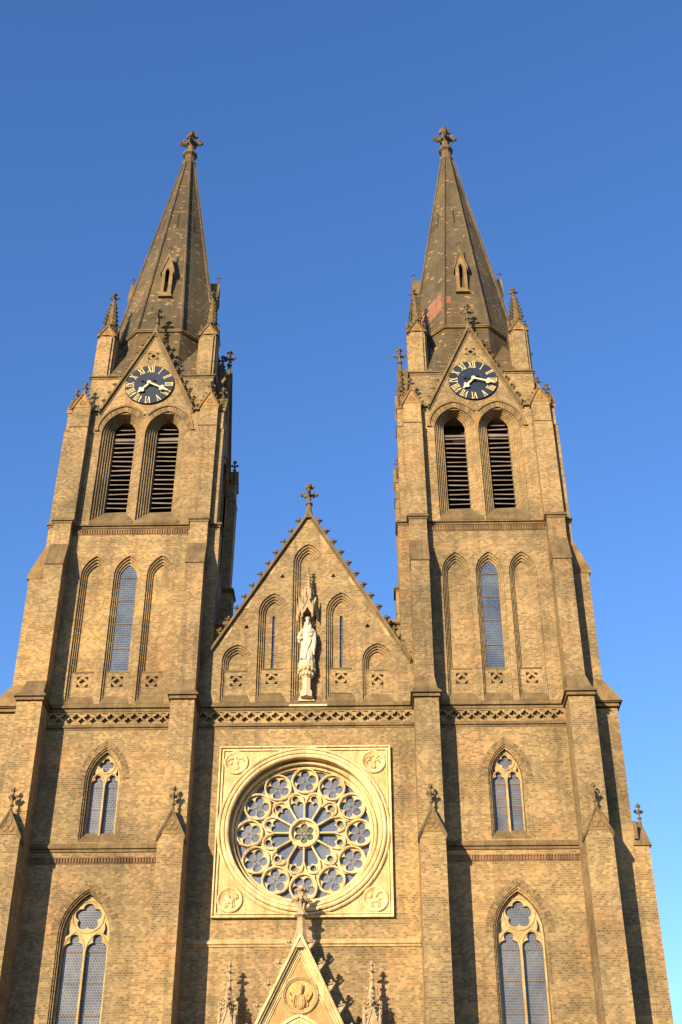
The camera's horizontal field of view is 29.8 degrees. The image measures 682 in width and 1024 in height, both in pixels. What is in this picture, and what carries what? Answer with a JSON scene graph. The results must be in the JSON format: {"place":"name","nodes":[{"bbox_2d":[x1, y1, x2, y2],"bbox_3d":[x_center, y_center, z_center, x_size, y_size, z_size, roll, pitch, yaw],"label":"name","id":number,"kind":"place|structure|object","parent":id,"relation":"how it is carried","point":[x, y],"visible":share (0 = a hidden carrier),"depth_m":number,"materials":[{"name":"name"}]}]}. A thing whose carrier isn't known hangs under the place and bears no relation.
{"place":"outdoors","nodes":[
{"label":"outdoors","id":0,"kind":"place"},
{"bbox_2d":[0,126,673,1023],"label":"church","id":1,"kind":"structure","parent":0,"point":[214,808],"depth_m":48.51,"materials":[{"name":"yellow brick"}]},
{"bbox_2d":[47,882,118,1023],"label":"arched window","id":2,"kind":"structure","parent":1,"relation":"in","point":[83,946],"depth_m":44.49,"materials":[{"name":"grey glass"}]},
{"bbox_2d":[77,740,128,841],"bbox_3d":[-8.832,10.398,47.703,1.898,3.958,0.472,-1,-34,1],"label":"arched window","id":3,"kind":"structure","parent":1,"relation":"in","point":[99,816],"depth_m":47.76,"materials":[{"name":"beige stone"}]},
{"bbox_2d":[89,404,144,524],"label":"belfry window","id":4,"kind":"structure","parent":1,"relation":"in","point":[99,515],"depth_m":56.27,"materials":[{"name":"yellow brick"}]},
{"bbox_2d":[134,404,193,523],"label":"belfry window","id":5,"kind":"structure","parent":1,"relation":"in","point":[143,515],"depth_m":56.21,"materials":[{"name":"yellow brick"}]},
{"bbox_2d":[219,455,228,582],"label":"belfry window","id":6,"kind":"structure","parent":1,"relation":"in","point":[223,482],"depth_m":60.82,"materials":[{"name":"brown stone"}]},
{"bbox_2d":[211,745,393,918],"bbox_3d":[-1.345,11.598,46.625,6.380,6.380,0.775,-1,-34,1],"label":"rose window","id":7,"kind":"structure","parent":1,"relation":"in","point":[318,818],"depth_m":46.77,"materials":[{"name":"beige stone"}]},
{"bbox_2d":[297,616,316,661],"bbox_3d":[-1.345,5.049,50.636,0.774,2.009,0.495,-1,-34,1],"label":"statue","id":8,"kind":"object","parent":1,"relation":"on","point":[308,642],"visible":0.98,"depth_m":50.43,"materials":[{"name":"white stone"}]},
{"bbox_2d":[427,400,483,519],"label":"belfry window","id":9,"kind":"structure","parent":1,"relation":"in","point":[475,512],"depth_m":55.93,"materials":[{"name":"yellow brick"}]},
{"bbox_2d":[477,399,529,519],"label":"belfry window","id":10,"kind":"structure","parent":1,"relation":"in","point":[521,510],"depth_m":55.93,"materials":[{"name":"yellow brick"}]},
{"bbox_2d":[481,736,532,837],"bbox_3d":[6.144,10.216,47.438,1.898,3.958,0.472,-1,-34,1],"label":"arched window","id":11,"kind":"structure","parent":1,"relation":"in","point":[509,811],"depth_m":47.50,"materials":[{"name":"grey glass"}]},
{"bbox_2d":[486,878,555,1023],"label":"arched window","id":12,"kind":"structure","parent":1,"relation":"in","point":[525,992],"depth_m":44.20,"materials":[{"name":"grey glass"}]},
{"bbox_2d":[0,0,681,1023],"label":"sky","id":13,"kind":"structure","parent":0,"point":[317,122],"materials":[{"name":"blue"}]}
]}

